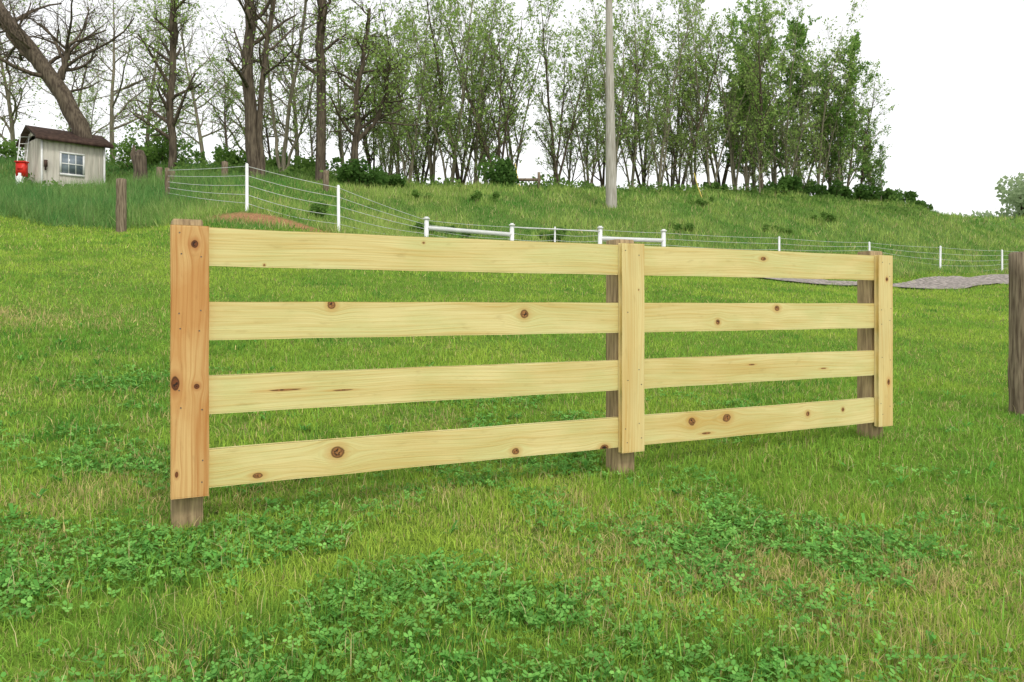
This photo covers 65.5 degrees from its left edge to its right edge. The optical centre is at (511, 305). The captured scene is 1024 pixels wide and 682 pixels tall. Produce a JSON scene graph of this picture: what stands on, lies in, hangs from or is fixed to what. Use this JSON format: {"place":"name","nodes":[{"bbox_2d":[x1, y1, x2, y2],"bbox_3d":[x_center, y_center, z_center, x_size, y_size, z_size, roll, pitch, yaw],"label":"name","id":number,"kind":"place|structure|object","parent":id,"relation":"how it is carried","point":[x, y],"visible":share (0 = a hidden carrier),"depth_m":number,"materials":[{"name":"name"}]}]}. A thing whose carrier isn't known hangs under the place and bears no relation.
{"place":"outdoors","nodes":[
{"label":"outdoors","id":0,"kind":"place"},
{"bbox_2d":[0,163,1023,681],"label":"ground","id":1,"kind":"structure","parent":0,"point":[226,219],"depth_m":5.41,"materials":[{"name":"green plant"}]},
{"bbox_2d":[0,136,23,158],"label":"shrub","id":2,"kind":"object","parent":1,"relation":"on","point":[7,147],"visible":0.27,"depth_m":43.40,"materials":[{"name":"green plant"}]},
{"bbox_2d":[0,3,40,130],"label":"deciduous tree","id":3,"kind":"object","parent":1,"relation":"on","point":[3,74],"visible":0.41,"depth_m":50.45,"materials":[{"name":"green plant"}]},
{"bbox_2d":[14,161,28,176],"bbox_3d":[-22.150,-5.885,36.000,0.480,1.270,0.320,0,0,0],"label":"red box","id":4,"kind":"object","parent":1,"relation":"on","point":[21,167],"visible":0.73,"depth_m":35.87,"materials":[{"name":"paint"}]},
{"bbox_2d":[0,0,85,156],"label":"deciduous tree","id":5,"kind":"object","parent":1,"relation":"on","point":[8,98],"visible":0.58,"depth_m":51.38,"materials":[{"name":"grey plant"}]},
{"bbox_2d":[16,125,113,186],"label":"garden shed","id":6,"kind":"structure","parent":1,"relation":"on","point":[55,154],"depth_m":36.89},
{"bbox_2d":[62,153,82,174],"bbox_3d":[-20.379,-6.550,36.918,0.010,0.900,0.900,0,0,44],"label":"window glass","id":7,"kind":"structure","parent":6,"relation":"in","point":[79,159],"depth_m":36.92,"materials":[{"name":"glass"}]},
{"bbox_2d":[0,0,141,137],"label":"deciduous tree","id":8,"kind":"object","parent":1,"relation":"on","point":[24,44],"visible":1,"depth_m":37.86,"materials":[{"name":"brown plant"}]},
{"bbox_2d":[5,0,144,142],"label":"deciduous tree","id":9,"kind":"object","parent":1,"relation":"on","point":[73,76],"visible":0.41,"depth_m":56.58,"materials":[{"name":"grey plant"}]},
{"bbox_2d":[51,56,114,136],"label":"deciduous tree","id":10,"kind":"object","parent":1,"relation":"on","point":[94,98],"visible":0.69,"depth_m":43.57,"materials":[{"name":"green plant"}]},
{"bbox_2d":[115,178,126,231],"bbox_3d":[-10.297,-2.496,21.000,0.273,1.699,0.281,0,0,0],"label":"weathered fence post","id":11,"kind":"object","parent":1,"relation":"on","point":[121,204],"visible":0.81,"depth_m":20.89,"materials":[{"name":"brown wood"}]},
{"bbox_2d":[49,0,193,160],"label":"deciduous tree","id":12,"kind":"object","parent":1,"relation":"on","point":[116,116],"visible":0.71,"depth_m":46.02,"materials":[{"name":"grey plant"}]},
{"bbox_2d":[130,145,147,183],"bbox_3d":[-15.900,-5.695,34.000,0.801,2.305,0.840,0,0,0],"label":"tree stump","id":13,"kind":"object","parent":1,"relation":"on","point":[139,159],"visible":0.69,"depth_m":33.80,"materials":[{"name":"brown wood"}]},
{"bbox_2d":[105,138,183,168],"bbox_3d":[-19.380,-7.976,41.900,3.715,1.662,2.913,0,0,0],"label":"shrub","id":14,"kind":"object","parent":1,"relation":"on","point":[146,149],"visible":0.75,"depth_m":41.43,"materials":[{"name":"green plant"}]},
{"bbox_2d":[84,0,211,145],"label":"deciduous tree","id":15,"kind":"object","parent":1,"relation":"on","point":[150,101],"visible":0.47,"depth_m":50.37,"materials":[{"name":"grey plant"}]},
{"bbox_2d":[124,116,198,164],"bbox_3d":[-18.633,-8.674,42.765,3.823,2.571,3.702,0,0,0],"label":"shrub","id":16,"kind":"object","parent":1,"relation":"on","point":[149,131],"visible":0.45,"depth_m":42.20,"materials":[{"name":"green plant"}]},
{"bbox_2d":[112,0,214,169],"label":"deciduous tree","id":17,"kind":"object","parent":1,"relation":"on","point":[170,96],"visible":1,"depth_m":39.80,"materials":[{"name":"brown plant"}]},
{"bbox_2d":[140,82,203,158],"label":"deciduous tree","id":18,"kind":"object","parent":1,"relation":"on","point":[177,127],"visible":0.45,"depth_m":43.21,"materials":[{"name":"green plant"}]},
{"bbox_2d":[118,0,244,160],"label":"deciduous tree","id":19,"kind":"object","parent":1,"relation":"on","point":[198,125],"visible":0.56,"depth_m":48.27,"materials":[{"name":"green plant"}]},
{"bbox_2d":[193,143,246,166],"bbox_3d":[-15.110,-7.904,42.478,2.923,1.214,2.716,0,0,29],"label":"shrub","id":20,"kind":"object","parent":1,"relation":"on","point":[222,152],"visible":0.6,"depth_m":41.83,"materials":[{"name":"green plant"}]},
{"bbox_2d":[200,51,244,160],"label":"deciduous tree","id":21,"kind":"object","parent":1,"relation":"on","point":[227,104],"visible":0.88,"depth_m":42.81,"materials":[{"name":"green plant"}]},
{"bbox_2d":[180,0,314,152],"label":"deciduous tree","id":22,"kind":"object","parent":1,"relation":"on","point":[236,123],"visible":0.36,"depth_m":50.83,"materials":[{"name":"green plant"}]},
{"bbox_2d":[231,53,291,159],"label":"deciduous tree","id":23,"kind":"object","parent":1,"relation":"on","point":[264,123],"visible":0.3,"depth_m":42.36,"materials":[{"name":"green plant"}]},
{"bbox_2d":[215,0,321,178],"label":"deciduous tree","id":24,"kind":"object","parent":1,"relation":"on","point":[254,150],"visible":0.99,"depth_m":35.80,"materials":[{"name":"brown plant"}]},
{"bbox_2d":[202,0,342,159],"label":"deciduous tree","id":25,"kind":"object","parent":1,"relation":"on","point":[293,102],"visible":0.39,"depth_m":48.42,"materials":[{"name":"green plant"}]},
{"bbox_2d":[265,147,309,171],"bbox_3d":[-12.477,-7.542,42.380,3.163,1.405,2.582,0,0,35],"label":"shrub","id":26,"kind":"object","parent":1,"relation":"on","point":[271,161],"visible":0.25,"depth_m":41.51,"materials":[{"name":"green plant"}]},
{"bbox_2d":[243,0,350,174],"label":"deciduous tree","id":27,"kind":"object","parent":1,"relation":"on","point":[283,165],"visible":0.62,"depth_m":39.93,"materials":[{"name":"green plant"}]},
{"bbox_2d":[292,154,344,170],"bbox_3d":[-10.751,-7.498,42.914,3.268,1.289,2.111,0,0,27],"label":"shrub","id":28,"kind":"object","parent":1,"relation":"on","point":[312,161],"visible":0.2,"depth_m":42.70,"materials":[{"name":"green plant"}]},
{"bbox_2d":[277,24,360,158],"bbox_3d":[-10.973,-11.214,44.334,4.653,8.878,5.378,0,0,17],"label":"deciduous tree","id":29,"kind":"object","parent":1,"relation":"on","point":[311,142],"visible":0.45,"depth_m":43.93,"materials":[{"name":"green plant"}]},
{"bbox_2d":[309,200,328,217],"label":"weed clump","id":30,"kind":"object","parent":1,"relation":"on","point":[319,208],"visible":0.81,"depth_m":24.13,"materials":[{"name":"green plant"}]},
{"bbox_2d":[286,0,357,181],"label":"deciduous tree","id":31,"kind":"object","parent":1,"relation":"on","point":[322,9],"visible":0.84,"depth_m":37.83,"materials":[{"name":"brown plant"}]},
{"bbox_2d":[306,1,393,165],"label":"deciduous tree","id":32,"kind":"object","parent":1,"relation":"on","point":[340,140],"visible":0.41,"depth_m":44.90,"materials":[{"name":"green plant"}]},
{"bbox_2d":[334,157,389,187],"bbox_3d":[-6.956,-6.109,36.899,2.713,1.497,2.392,0,0,0],"label":"shrub","id":33,"kind":"object","parent":1,"relation":"on","point":[354,172],"visible":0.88,"depth_m":36.31,"materials":[{"name":"green plant"}]},
{"bbox_2d":[333,13,399,168],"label":"deciduous tree","id":34,"kind":"object","parent":1,"relation":"on","point":[371,154],"visible":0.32,"depth_m":45.41,"materials":[{"name":"green plant"}]},
{"bbox_2d":[307,0,452,161],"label":"deciduous tree","id":35,"kind":"object","parent":1,"relation":"on","point":[395,67],"visible":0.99,"depth_m":37.83,"materials":[{"name":"green plant"}]},
{"bbox_2d":[326,0,440,175],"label":"deciduous tree","id":36,"kind":"object","parent":1,"relation":"on","point":[383,145],"visible":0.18,"depth_m":48.11,"materials":[{"name":"green plant"}]},
{"bbox_2d":[363,116,406,173],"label":"deciduous tree","id":37,"kind":"object","parent":1,"relation":"on","point":[385,158],"visible":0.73,"depth_m":44.05,"materials":[{"name":"green plant"}]},
{"bbox_2d":[371,170,406,187],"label":"shrub","id":38,"kind":"object","parent":1,"relation":"on","point":[395,178],"visible":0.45,"depth_m":37.82,"materials":[{"name":"green plant"}]},
{"bbox_2d":[330,0,461,181],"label":"deciduous tree","id":39,"kind":"object","parent":1,"relation":"on","point":[414,137],"visible":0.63,"depth_m":42.65,"materials":[{"name":"green plant"}]},
{"bbox_2d":[359,2,446,177],"bbox_3d":[-6.898,-13.299,51.151,5.337,13.927,9.416,0,0,8],"label":"deciduous tree","id":40,"kind":"object","parent":1,"relation":"on","point":[397,166],"visible":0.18,"depth_m":52.11,"materials":[{"name":"green plant"}]},
{"bbox_2d":[395,104,442,181],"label":"deciduous tree","id":41,"kind":"object","parent":1,"relation":"on","point":[416,160],"visible":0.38,"depth_m":46.01,"materials":[{"name":"green plant"}]},
{"bbox_2d":[378,0,465,184],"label":"deciduous tree","id":42,"kind":"object","parent":1,"relation":"on","point":[402,149],"visible":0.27,"depth_m":47.56,"materials":[{"name":"green plant"}]},
{"bbox_2d":[388,0,459,180],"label":"deciduous tree","id":43,"kind":"object","parent":1,"relation":"on","point":[432,151],"visible":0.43,"depth_m":44.92,"materials":[{"name":"green plant"}]},
{"bbox_2d":[353,0,517,181],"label":"deciduous tree","id":44,"kind":"object","parent":1,"relation":"on","point":[454,118],"visible":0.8,"depth_m":42.48,"materials":[{"name":"green plant"}]},
{"bbox_2d":[412,0,510,183],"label":"deciduous tree","id":45,"kind":"object","parent":1,"relation":"on","point":[460,177],"visible":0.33,"depth_m":45.50,"materials":[{"name":"green plant"}]},
{"bbox_2d":[453,113,489,184],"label":"deciduous tree","id":46,"kind":"object","parent":1,"relation":"on","point":[464,166],"visible":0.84,"depth_m":42.44,"materials":[{"name":"green plant"}]},
{"bbox_2d":[19,155,926,222],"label":"undergrowth","id":47,"kind":"object","parent":1,"relation":"on","point":[571,184],"visible":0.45,"depth_m":43.47,"materials":[{"name":"green plant"}]},
{"bbox_2d":[434,0,529,182],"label":"deciduous tree","id":48,"kind":"object","parent":1,"relation":"on","point":[471,98],"visible":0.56,"depth_m":43.80,"materials":[{"name":"green plant"}]},
{"bbox_2d":[419,0,546,172],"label":"deciduous tree","id":49,"kind":"object","parent":1,"relation":"on","point":[512,100],"visible":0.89,"depth_m":42.49,"materials":[{"name":"green plant"}]},
{"bbox_2d":[476,153,519,185],"bbox_3d":[-0.728,-6.792,39.931,2.163,1.867,1.722,0,0,25],"label":"shrub","id":50,"kind":"object","parent":1,"relation":"on","point":[503,170],"visible":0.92,"depth_m":39.62,"materials":[{"name":"green plant"}]},
{"bbox_2d":[436,0,571,183],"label":"deciduous tree","id":51,"kind":"object","parent":1,"relation":"on","point":[502,132],"visible":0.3,"depth_m":46.55,"materials":[{"name":"green plant"}]},
{"bbox_2d":[0,323,1022,681],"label":"weed rosettes","id":52,"kind":"object","parent":1,"relation":"on","point":[452,529],"visible":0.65,"depth_m":3.85,"materials":[{"name":"green plant"}]},
{"bbox_2d":[0,360,1023,681],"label":"clover patch","id":53,"kind":"object","parent":1,"relation":"on","point":[442,572],"visible":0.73,"depth_m":3.31,"materials":[{"name":"green plant"}]},
{"bbox_2d":[0,153,1023,280],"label":"meadow grass","id":54,"kind":"structure","parent":1,"relation":"on","point":[83,200],"depth_m":32.54,"materials":[{"name":"green plant"}]},
{"bbox_2d":[455,0,580,169],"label":"deciduous tree","id":55,"kind":"object","parent":1,"relation":"on","point":[509,142],"visible":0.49,"depth_m":45.63,"materials":[{"name":"green plant"}]},
{"bbox_2d":[170,219,892,529],"bbox_3d":[0.603,0.475,5.017,5.087,1.791,0.212,0,0,-27],"label":"board fence","id":56,"kind":"object","parent":1,"relation":"on","point":[625,317],"visible":1,"depth_m":4.58,"materials":[{"name":"brown wood"}]},
{"bbox_2d":[531,98,567,184],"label":"deciduous tree","id":57,"kind":"object","parent":1,"relation":"on","point":[548,162],"visible":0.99,"depth_m":43.88,"materials":[{"name":"green plant"}]},
{"bbox_2d":[538,226,566,241],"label":"weed clump","id":58,"kind":"object","parent":1,"relation":"on","point":[558,232],"visible":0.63,"depth_m":28.62,"materials":[{"name":"green plant"}]},
{"bbox_2d":[515,0,596,184],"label":"deciduous tree","id":59,"kind":"object","parent":1,"relation":"on","point":[545,55],"visible":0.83,"depth_m":44.85,"materials":[{"name":"green plant"}]},
{"bbox_2d":[542,34,604,181],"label":"deciduous tree","id":60,"kind":"object","parent":1,"relation":"on","point":[567,159],"visible":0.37,"depth_m":49.91,"materials":[{"name":"green plant"}]},
{"bbox_2d":[535,6,643,186],"bbox_3d":[4.359,-11.834,45.231,4.409,11.505,7.778,0,0,33],"label":"deciduous tree","id":61,"kind":"object","parent":1,"relation":"on","point":[587,142],"visible":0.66,"depth_m":45.67,"materials":[{"name":"green plant"}]},
{"bbox_2d":[171,163,1014,269],"bbox_3d":[14.540,-2.927,35.509,54.800,3.521,7.182,0,0,-24],"label":"wire fence","id":62,"kind":"object","parent":1,"relation":"on","point":[511,233],"visible":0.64,"depth_m":25.68,"materials":[{"name":"white metal"}]},
{"bbox_2d":[570,102,617,188],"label":"deciduous tree","id":63,"kind":"object","parent":1,"relation":"on","point":[597,148],"visible":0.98,"depth_m":44.20,"materials":[{"name":"green plant"}]},
{"bbox_2d":[570,0,640,181],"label":"deciduous tree","id":64,"kind":"object","parent":1,"relation":"on","point":[586,28],"visible":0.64,"depth_m":44.95,"materials":[{"name":"green plant"}]},
{"bbox_2d":[606,0,616,208],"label":"utility pole","id":65,"kind":"object","parent":1,"relation":"on","point":[611,191],"visible":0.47,"depth_m":35.83,"materials":[{"name":"grey wood"}]},
{"bbox_2d":[560,0,674,186],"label":"deciduous tree","id":66,"kind":"object","parent":1,"relation":"on","point":[602,179],"visible":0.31,"depth_m":48.82,"materials":[{"name":"green plant"}]},
{"bbox_2d":[582,0,668,186],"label":"deciduous tree","id":67,"kind":"object","parent":1,"relation":"on","point":[635,144],"visible":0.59,"depth_m":46.45,"materials":[{"name":"green plant"}]},
{"bbox_2d":[603,0,672,186],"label":"deciduous tree","id":68,"kind":"object","parent":1,"relation":"on","point":[644,170],"visible":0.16,"depth_m":50.79,"materials":[{"name":"green plant"}]},
{"bbox_2d":[633,102,668,188],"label":"deciduous tree","id":69,"kind":"object","parent":1,"relation":"on","point":[650,128],"visible":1,"depth_m":44.52,"materials":[{"name":"green plant"}]},
{"bbox_2d":[595,0,722,187],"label":"deciduous tree","id":70,"kind":"object","parent":1,"relation":"on","point":[669,100],"visible":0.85,"depth_m":45.94,"materials":[{"name":"green plant"}]},
{"bbox_2d":[629,0,714,188],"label":"deciduous tree","id":71,"kind":"object","parent":1,"relation":"on","point":[672,182],"visible":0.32,"depth_m":48.30,"materials":[{"name":"green plant"}]},
{"bbox_2d":[655,0,721,186],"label":"deciduous tree","id":72,"kind":"object","parent":1,"relation":"on","point":[693,182],"visible":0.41,"depth_m":47.71,"materials":[{"name":"green plant"}]},
{"bbox_2d":[665,100,714,184],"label":"deciduous tree","id":73,"kind":"object","parent":1,"relation":"on","point":[686,164],"visible":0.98,"depth_m":45.80,"materials":[{"name":"green plant"}]},
{"bbox_2d":[640,1,745,189],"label":"deciduous tree","id":74,"kind":"object","parent":1,"relation":"on","point":[686,110],"visible":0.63,"depth_m":46.22,"materials":[{"name":"green plant"}]},
{"bbox_2d":[674,0,770,188],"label":"deciduous tree","id":75,"kind":"object","parent":1,"relation":"on","point":[727,166],"visible":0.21,"depth_m":50.99,"materials":[{"name":"green plant"}]},
{"bbox_2d":[652,0,801,185],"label":"deciduous tree","id":76,"kind":"object","parent":1,"relation":"on","point":[706,162],"visible":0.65,"depth_m":46.71,"materials":[{"name":"green plant"}]},
{"bbox_2d":[678,0,804,191],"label":"deciduous tree","id":77,"kind":"object","parent":1,"relation":"on","point":[734,176],"visible":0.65,"depth_m":47.62,"materials":[{"name":"green plant"}]},
{"bbox_2d":[705,6,778,187],"bbox_3d":[15.788,-13.439,53.702,4.698,13.786,5.657,0,0,37],"label":"deciduous tree","id":78,"kind":"object","parent":1,"relation":"on","point":[752,174],"visible":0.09,"depth_m":52.77,"materials":[{"name":"green plant"}]},
{"bbox_2d":[702,17,785,188],"bbox_3d":[14.241,-12.158,49.698,5.195,11.386,4.113,0,0,31],"label":"deciduous tree","id":79,"kind":"object","parent":1,"relation":"on","point":[745,173],"visible":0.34,"depth_m":48.97,"materials":[{"name":"green plant"}]},
{"bbox_2d":[720,0,790,191],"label":"deciduous tree","id":80,"kind":"object","parent":1,"relation":"on","point":[755,77],"visible":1,"depth_m":45.64,"materials":[{"name":"green plant"}]},
{"bbox_2d":[738,108,773,192],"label":"deciduous tree","id":81,"kind":"object","parent":1,"relation":"on","point":[758,160],"visible":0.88,"depth_m":46.21,"materials":[{"name":"green plant"}]},
{"bbox_2d":[727,0,797,186],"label":"deciduous tree","id":82,"kind":"object","parent":1,"relation":"on","point":[774,173],"visible":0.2,"depth_m":50.52,"materials":[{"name":"green plant"}]},
{"bbox_2d":[736,7,811,175],"bbox_3d":[18.088,-13.288,55.527,6.290,13.587,4.900,0,0,35],"label":"deciduous tree","id":83,"kind":"object","parent":1,"relation":"on","point":[791,23],"visible":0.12,"depth_m":53.62,"materials":[{"name":"green plant"}]},
{"bbox_2d":[763,175,803,192],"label":"shrub","id":84,"kind":"object","parent":1,"relation":"on","point":[789,182],"visible":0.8,"depth_m":46.53,"materials":[{"name":"green plant"}]},
{"bbox_2d":[743,0,840,191],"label":"deciduous tree","id":85,"kind":"object","parent":1,"relation":"on","point":[785,135],"visible":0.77,"depth_m":47.57,"materials":[{"name":"green plant"}]},
{"bbox_2d":[781,115,825,188],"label":"deciduous tree","id":86,"kind":"object","parent":1,"relation":"on","point":[801,171],"visible":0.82,"depth_m":47.83,"materials":[{"name":"green plant"}]},
{"bbox_2d":[792,178,818,194],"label":"shrub","id":87,"kind":"object","parent":1,"relation":"on","point":[807,189],"visible":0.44,"depth_m":48.13,"materials":[{"name":"green plant"}]},
{"bbox_2d":[775,15,870,182],"bbox_3d":[20.060,-12.939,51.432,6.016,12.996,4.687,0,0,38],"label":"deciduous tree","id":88,"kind":"object","parent":1,"relation":"on","point":[856,41],"visible":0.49,"depth_m":51.87,"materials":[{"name":"green plant"}]},
{"bbox_2d":[787,0,869,183],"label":"deciduous tree","id":89,"kind":"object","parent":1,"relation":"on","point":[822,139],"visible":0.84,"depth_m":49.54,"materials":[{"name":"green plant"}]},
{"bbox_2d":[804,51,853,187],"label":"deciduous tree","id":90,"kind":"object","parent":1,"relation":"on","point":[824,76],"visible":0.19,"depth_m":52.17,"materials":[{"name":"green plant"}]},
{"bbox_2d":[811,179,850,197],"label":"shrub","id":91,"kind":"object","parent":1,"relation":"on","point":[822,190],"visible":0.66,"depth_m":49.20,"materials":[{"name":"green plant"}]},
{"bbox_2d":[798,51,874,191],"bbox_3d":[20.210,-11.218,50.051,4.728,10.147,4.090,0,0,23],"label":"deciduous tree","id":92,"kind":"object","parent":1,"relation":"on","point":[843,148],"visible":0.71,"depth_m":49.80,"materials":[{"name":"green plant"}]},
{"bbox_2d":[821,40,890,186],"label":"deciduous tree","id":93,"kind":"object","parent":1,"relation":"on","point":[846,116],"visible":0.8,"depth_m":50.12,"materials":[{"name":"green plant"}]},
{"bbox_2d":[836,184,881,201],"bbox_3d":[21.922,-7.203,50.941,3.338,1.390,2.706,0,0,0],"label":"shrub","id":94,"kind":"object","parent":1,"relation":"on","point":[862,192],"visible":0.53,"depth_m":50.47,"materials":[{"name":"green plant"}]},
{"bbox_2d":[850,101,887,191],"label":"deciduous tree","id":95,"kind":"object","parent":1,"relation":"on","point":[868,152],"visible":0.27,"depth_m":52.92,"materials":[{"name":"green plant"}]},
{"bbox_2d":[859,141,886,200],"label":"deciduous tree","id":96,"kind":"object","parent":1,"relation":"on","point":[881,169],"visible":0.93,"depth_m":50.80,"materials":[{"name":"green plant"}]},
{"bbox_2d":[854,59,898,186],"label":"deciduous tree","id":97,"kind":"object","parent":1,"relation":"on","point":[868,115],"visible":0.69,"depth_m":52.41,"materials":[{"name":"green plant"}]},
{"bbox_2d":[869,186,901,201],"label":"shrub","id":98,"kind":"object","parent":1,"relation":"on","point":[889,191],"visible":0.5,"depth_m":51.36,"materials":[{"name":"green plant"}]},
{"bbox_2d":[888,188,918,203],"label":"shrub","id":99,"kind":"object","parent":1,"relation":"on","point":[910,195],"visible":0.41,"depth_m":52.30,"materials":[{"name":"green plant"}]},
{"bbox_2d":[993,177,1023,218],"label":"distant tree","id":100,"kind":"object","parent":1,"relation":"on","point":[1017,204],"visible":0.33,"depth_m":119.64,"materials":[{"name":"green plant"}]},
{"bbox_2d":[995,172,1023,216],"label":"distant tree","id":101,"kind":"object","parent":1,"relation":"on","point":[999,188],"visible":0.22,"depth_m":128.31,"materials":[{"name":"green plant"}]},
{"bbox_2d":[1007,252,1023,415],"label":"weathered fence post","id":102,"kind":"object","parent":1,"relation":"on","point":[1015,373],"visible":0.79,"depth_m":7.34,"materials":[{"name":"brown wood"}]},
{"bbox_2d":[0,0,1023,216],"label":"sky","id":103,"kind":"structure","parent":0,"point":[954,68],"materials":[{"name":"white"}]},
{"bbox_2d":[769,274,1008,288],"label":"gravel road","id":104,"kind":"structure","parent":0,"point":[947,282],"depth_m":28.08,"materials":[{"name":"grey gravel"}]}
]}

